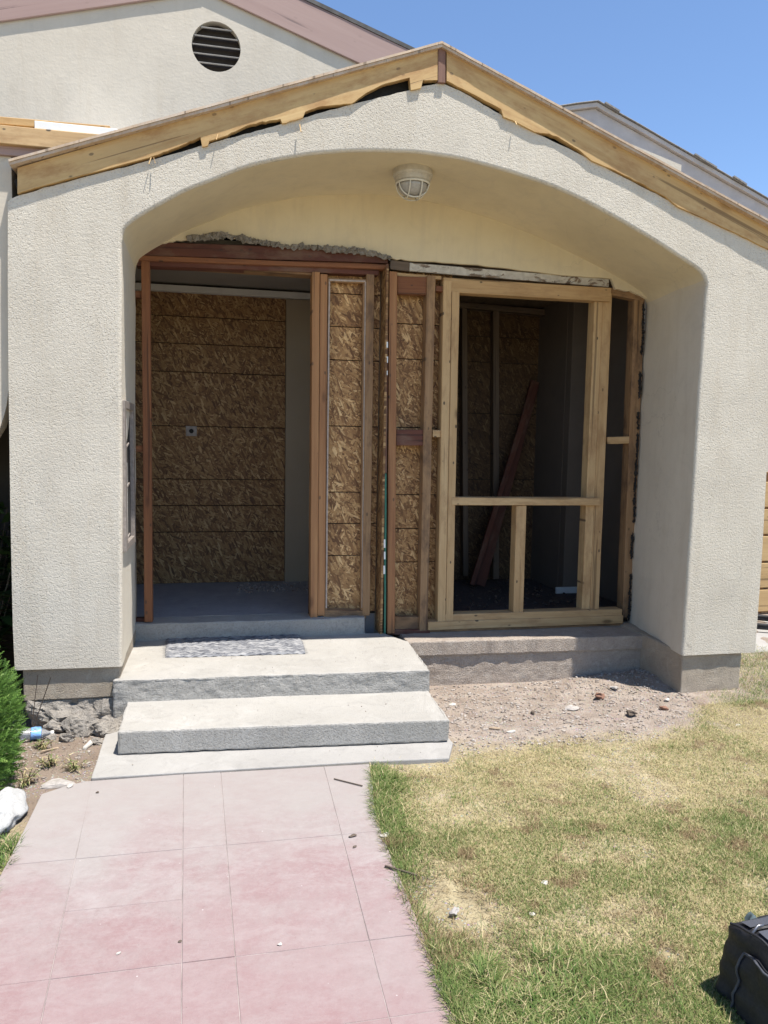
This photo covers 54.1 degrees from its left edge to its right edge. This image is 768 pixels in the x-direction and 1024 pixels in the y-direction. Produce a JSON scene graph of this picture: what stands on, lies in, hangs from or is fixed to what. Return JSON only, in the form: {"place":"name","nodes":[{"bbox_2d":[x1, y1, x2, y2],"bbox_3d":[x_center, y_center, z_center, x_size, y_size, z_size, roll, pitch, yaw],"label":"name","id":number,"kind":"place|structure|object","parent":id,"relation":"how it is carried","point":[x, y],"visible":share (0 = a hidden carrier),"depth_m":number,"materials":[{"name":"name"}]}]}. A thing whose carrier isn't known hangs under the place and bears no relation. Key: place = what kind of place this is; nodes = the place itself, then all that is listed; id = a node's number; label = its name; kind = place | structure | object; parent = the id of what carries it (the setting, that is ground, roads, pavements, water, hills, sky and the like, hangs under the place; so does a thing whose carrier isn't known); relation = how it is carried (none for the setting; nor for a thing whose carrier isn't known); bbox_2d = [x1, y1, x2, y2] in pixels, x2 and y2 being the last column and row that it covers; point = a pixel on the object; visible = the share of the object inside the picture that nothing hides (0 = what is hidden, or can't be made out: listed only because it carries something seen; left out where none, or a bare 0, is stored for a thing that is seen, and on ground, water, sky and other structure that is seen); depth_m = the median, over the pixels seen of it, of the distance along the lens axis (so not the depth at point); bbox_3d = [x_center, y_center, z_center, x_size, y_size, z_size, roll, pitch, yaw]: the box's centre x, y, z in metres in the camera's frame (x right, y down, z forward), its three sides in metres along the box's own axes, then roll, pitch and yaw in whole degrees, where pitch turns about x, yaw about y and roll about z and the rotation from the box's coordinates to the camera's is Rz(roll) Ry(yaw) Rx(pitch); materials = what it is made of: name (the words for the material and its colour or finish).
{"place":"outdoors","nodes":[
{"label":"outdoors","id":0,"kind":"place"},
{"bbox_2d":[0,764,456,1023],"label":"path","id":1,"kind":"structure","parent":0,"point":[231,880],"depth_m":2.38,"materials":[{"name":"pink concrete"}]},
{"bbox_2d":[334,778,362,785],"bbox_3d":[-0.156,1.177,3.276,0.142,0.005,0.005,3,6,27],"label":"twig","id":2,"kind":"object","parent":1,"relation":"on","point":[348,782],"visible":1,"depth_m":3.27,"materials":[{"name":"brown wood"}]},
{"bbox_2d":[385,865,416,876],"bbox_3d":[0.058,1.239,2.598,0.122,0.008,0.007,2,5,27],"label":"twig","id":3,"kind":"object","parent":1,"relation":"on","point":[403,871],"visible":1,"depth_m":2.60,"materials":[{"name":"brown wood"}]},
{"bbox_2d":[237,582,307,592],"bbox_3d":[-0.807,0.592,5.938,0.701,0.026,0.396,0,5,-12],"label":"room debris","id":4,"kind":"object","parent":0,"point":[266,584],"visible":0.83,"depth_m":5.90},
{"bbox_2d":[0,613,767,1023],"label":"ground","id":5,"kind":"structure","parent":0,"point":[440,905],"depth_m":3.44,"materials":[{"name":"soil"}]},
{"bbox_2d":[0,501,13,671],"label":"broadleaf bush","id":6,"kind":"object","parent":5,"relation":"on","point":[6,617],"visible":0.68,"depth_m":4.13,"materials":[{"name":"green plant"}]},
{"bbox_2d":[0,829,27,891],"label":"grass verge","id":7,"kind":"object","parent":5,"relation":"on","point":[10,848],"depth_m":2.71,"materials":[{"name":"green plant"}]},
{"bbox_2d":[0,787,28,834],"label":"white stone","id":8,"kind":"object","parent":5,"relation":"on","point":[14,807],"visible":1,"depth_m":2.92,"materials":[{"name":"stone"}]},
{"bbox_2d":[0,651,29,789],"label":"conifer shrub","id":9,"kind":"object","parent":5,"relation":"on","point":[8,698],"visible":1,"depth_m":3.22,"materials":[{"name":"green plant"}]},
{"bbox_2d":[14,764,40,787],"bbox_3d":[-1.532,1.149,3.240,0.099,0.104,0.156,1,5,0],"label":"weed","id":10,"kind":"object","parent":5,"relation":"on","point":[24,780],"visible":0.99,"depth_m":3.24,"materials":[{"name":"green plant"}]},
{"bbox_2d":[13,727,53,739],"bbox_3d":[-1.737,1.097,3.727,0.186,0.071,0.073,-1,6,-22],"label":"plastic bottle","id":11,"kind":"object","parent":5,"relation":"on","point":[33,733],"visible":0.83,"depth_m":3.71,"materials":[{"name":"clear plastic"}]},
{"bbox_2d":[32,675,37,726],"bbox_3d":[-1.768,0.975,3.806,0.007,0.313,0.004,9,5,1],"label":"twig","id":12,"kind":"object","parent":5,"relation":"on","point":[34,701],"visible":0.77,"depth_m":3.80,"materials":[{"name":"brown wood"}]},
{"bbox_2d":[31,739,53,751],"bbox_3d":[-1.643,1.122,3.628,0.161,0.070,0.084,3,5,17],"label":"weed","id":13,"kind":"object","parent":5,"relation":"on","point":[43,745],"visible":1,"depth_m":3.62,"materials":[{"name":"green plant"}]},
{"bbox_2d":[34,677,50,726],"bbox_3d":[-1.734,0.981,3.803,0.007,0.319,0.006,21,6,2],"label":"twig","id":14,"kind":"object","parent":5,"relation":"on","point":[42,702],"visible":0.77,"depth_m":3.80,"materials":[{"name":"brown wood"}]},
{"bbox_2d":[35,749,57,767],"bbox_3d":[-1.539,1.136,3.431,0.127,0.090,0.136,-2,6,-32],"label":"weed","id":15,"kind":"object","parent":5,"relation":"on","point":[50,761],"visible":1,"depth_m":3.42,"materials":[{"name":"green plant"}]},
{"bbox_2d":[41,747,58,752],"bbox_3d":[-1.599,1.137,3.597,0.010,0.009,0.090,5,0,38],"label":"wood scrap","id":16,"kind":"object","parent":5,"relation":"on","point":[49,749],"visible":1,"depth_m":3.59,"materials":[{"name":"beige wood"}]},
{"bbox_2d":[45,733,56,740],"bbox_3d":[-1.655,1.125,3.736,0.040,0.038,0.054,4,6,31],"label":"concrete chunk","id":17,"kind":"object","parent":5,"relation":"on","point":[53,736],"visible":0.98,"depth_m":3.73,"materials":[{"name":"grey concrete"}]},
{"bbox_2d":[0,733,102,788],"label":"soil crumbs","id":18,"kind":"object","parent":5,"relation":"on","point":[43,778],"visible":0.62,"depth_m":3.51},
{"bbox_2d":[42,719,65,732],"bbox_3d":[-1.675,1.099,3.839,0.130,0.090,0.096,0,5,-12],"label":"concrete chunk","id":19,"kind":"object","parent":5,"relation":"on","point":[54,725],"visible":0.62,"depth_m":3.81,"materials":[{"name":"grey concrete"}]},
{"bbox_2d":[39,778,75,788],"bbox_3d":[-1.405,1.175,3.257,0.153,0.036,0.081,0,5,-12],"label":"flat stone","id":20,"kind":"object","parent":5,"relation":"on","point":[55,783],"visible":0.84,"depth_m":3.23,"materials":[{"name":"beige stone"}]},
{"bbox_2d":[59,733,75,742],"bbox_3d":[-1.571,1.119,3.725,0.070,0.060,0.061,4,6,30],"label":"concrete chunk","id":21,"kind":"object","parent":5,"relation":"on","point":[65,737],"visible":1,"depth_m":3.71,"materials":[{"name":"grey concrete"}]},
{"bbox_2d":[60,753,90,771],"bbox_3d":[-1.402,1.152,3.401,0.128,0.087,0.119,3,5,17],"label":"weed","id":22,"kind":"object","parent":5,"relation":"on","point":[73,766],"visible":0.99,"depth_m":3.39,"materials":[{"name":"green plant"}]},
{"bbox_2d":[61,710,99,737],"bbox_3d":[-1.528,1.091,3.833,0.168,0.161,0.160,4,6,31],"label":"concrete chunk","id":23,"kind":"object","parent":5,"relation":"on","point":[83,724],"visible":0.8,"depth_m":3.79,"materials":[{"name":"grey concrete"}]},
{"bbox_2d":[83,740,92,749],"bbox_3d":[-1.437,1.131,3.654,0.025,0.016,0.078,2,12,9],"label":"wood scrap","id":24,"kind":"object","parent":5,"relation":"on","point":[88,744],"visible":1,"depth_m":3.64,"materials":[{"name":"wood"}]},
{"bbox_2d":[91,737,102,744],"bbox_3d":[-1.411,1.127,3.696,0.067,0.043,0.049,-1,6,-25],"label":"concrete chunk","id":25,"kind":"object","parent":5,"relation":"on","point":[96,741],"visible":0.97,"depth_m":3.68,"materials":[{"name":"grey concrete"}]},
{"bbox_2d":[91,721,119,737],"bbox_3d":[-1.411,1.105,3.821,0.123,0.092,0.110,2,5,12],"label":"concrete chunk","id":26,"kind":"object","parent":5,"relation":"on","point":[102,729],"visible":0.9,"depth_m":3.79,"materials":[{"name":"grey concrete"}]},
{"bbox_2d":[91,730,452,780],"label":"entry slab","id":27,"kind":"structure","parent":5,"relation":"on","point":[111,763],"depth_m":3.52,"materials":[{"name":"concrete"}]},
{"bbox_2d":[112,633,448,754],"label":"concrete steps","id":28,"kind":"structure","parent":5,"relation":"on","point":[318,690],"depth_m":3.94,"materials":[{"name":"grey concrete"}]},
{"bbox_2d":[162,634,307,657],"bbox_3d":[-0.915,0.808,4.598,0.872,0.018,0.512,0,5,-12],"label":"doormat","id":29,"kind":"object","parent":28,"relation":"on","point":[282,644],"visible":1,"depth_m":4.54,"materials":[{"name":"grey fabric"}]},
{"bbox_2d":[0,0,767,727],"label":"house","id":30,"kind":"structure","parent":5,"relation":"on","point":[278,310],"depth_m":4.70,"materials":[{"name":"paint"}]},
{"bbox_2d":[122,400,135,551],"bbox_3d":[-1.382,-0.201,4.066,0.033,0.780,0.430,0,5,-12],"label":"wall box frame","id":31,"kind":"object","parent":30,"relation":"attached to","point":[129,521],"visible":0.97,"depth_m":4.14,"materials":[{"name":"grey metal"}]},
{"bbox_2d":[393,163,432,200],"bbox_3d":[0.163,-1.857,4.272,0.228,0.160,0.228,0,5,-12],"label":"porch lamp","id":32,"kind":"object","parent":30,"relation":"attached to","point":[412,180],"visible":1,"depth_m":4.20,"materials":[{"name":"white glass"}]},
{"bbox_2d":[469,409,528,585],"bbox_3d":[1.010,-0.142,6.569,0.051,1.633,0.032,20,-8,-10],"label":"leaning board","id":33,"kind":"object","parent":30,"relation":"on","point":[495,508],"visible":0.97,"depth_m":6.56,"materials":[{"name":"brown wood"}]},
{"bbox_2d":[476,380,539,586],"bbox_3d":[1.096,-0.267,6.648,0.087,1.901,0.031,17,-7,-10],"label":"leaning board","id":34,"kind":"object","parent":30,"relation":"on","point":[531,394],"visible":0.8,"depth_m":6.62,"materials":[{"name":"brown wood"}]},
{"bbox_2d":[453,579,576,610],"bbox_3d":[0.702,0.687,6.076,1.712,0.037,1.421,0,5,-12],"label":"room debris","id":35,"kind":"object","parent":30,"relation":"on","point":[537,595],"visible":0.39,"depth_m":6.11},
{"bbox_2d":[449,906,458,915],"bbox_3d":[0.223,1.268,2.386,0.039,0.020,0.030,-10,9,-22],"label":"stone","id":36,"kind":"object","parent":5,"relation":"on","point":[454,911],"visible":1,"depth_m":2.38,"materials":[{"name":"white stone"}]},
{"bbox_2d":[489,727,500,729],"bbox_3d":[0.587,1.147,3.984,0.063,0.012,0.019,-2,4,17],"label":"wood scrap","id":37,"kind":"object","parent":5,"relation":"on","point":[496,728],"visible":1,"depth_m":3.98,"materials":[{"name":"beige wood"}]},
{"bbox_2d":[565,705,578,709],"bbox_3d":[1.091,1.135,4.363,0.082,0.018,0.075,2,5,14],"label":"stone flake","id":38,"kind":"object","parent":5,"relation":"on","point":[570,707],"visible":1,"depth_m":4.35,"materials":[{"name":"white stone"}]},
{"bbox_2d":[595,692,604,699],"bbox_3d":[1.316,1.120,4.587,0.064,0.045,0.061,2,5,10],"label":"brick fragment","id":39,"kind":"object","parent":5,"relation":"on","point":[599,695],"visible":1,"depth_m":4.57,"materials":[{"name":"brick"}]},
{"bbox_2d":[626,710,637,715],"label":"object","id":40,"kind":"object","parent":5,"relation":"on","point":[630,712],"visible":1,"depth_m":4.24,"materials":[{"name":"stone"}]},
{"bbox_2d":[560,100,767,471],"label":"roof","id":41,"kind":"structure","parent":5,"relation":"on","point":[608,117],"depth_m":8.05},
{"bbox_2d":[659,706,668,709],"bbox_3d":[1.627,1.137,4.370,0.057,0.025,0.028,3,5,-1],"label":"brick fragment","id":42,"kind":"object","parent":5,"relation":"on","point":[663,707],"visible":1,"depth_m":4.36,"materials":[{"name":"brick"}]},
{"bbox_2d":[758,472,767,613],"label":"board fence","id":43,"kind":"object","parent":5,"relation":"on","point":[763,602],"visible":0.09,"depth_m":6.87,"materials":[{"name":"brown wood"}]},
{"bbox_2d":[316,0,767,196],"label":"sky","id":44,"kind":"structure","parent":0,"point":[693,73],"materials":[{"name":"blue"}]},
{"bbox_2d":[429,668,695,754],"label":"gravel","id":45,"kind":"structure","parent":0,"point":[470,743],"depth_m":4.34,"materials":[{"name":"gravel"}]},
{"bbox_2d":[358,644,767,1023],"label":"lawn","id":46,"kind":"structure","parent":0,"point":[745,820],"depth_m":2.69,"materials":[{"name":"green plant"}]},
{"bbox_2d":[714,915,767,1023],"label":"tool bag","id":47,"kind":"object","parent":46,"relation":"on","point":[742,982],"visible":1,"depth_m":1.97,"materials":[{"name":"fabric"}]},
{"bbox_2d":[744,912,757,919],"bbox_3d":[1.010,1.113,2.055,0.036,0.029,0.030,0,5,-12],"label":"rag","id":48,"kind":"object","parent":47,"relation":"on","point":[750,915],"visible":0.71,"depth_m":2.06,"materials":[{"name":"teal fabric"}]},
{"bbox_2d":[755,621,767,651],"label":"side path","id":49,"kind":"structure","parent":0,"point":[760,641],"depth_m":5.91,"materials":[{"name":"concrete"}]},
{"bbox_2d":[757,614,767,629],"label":"garden hose","id":50,"kind":"object","parent":49,"relation":"on","point":[762,626],"visible":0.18,"depth_m":6.20,"materials":[{"name":"rubber"}]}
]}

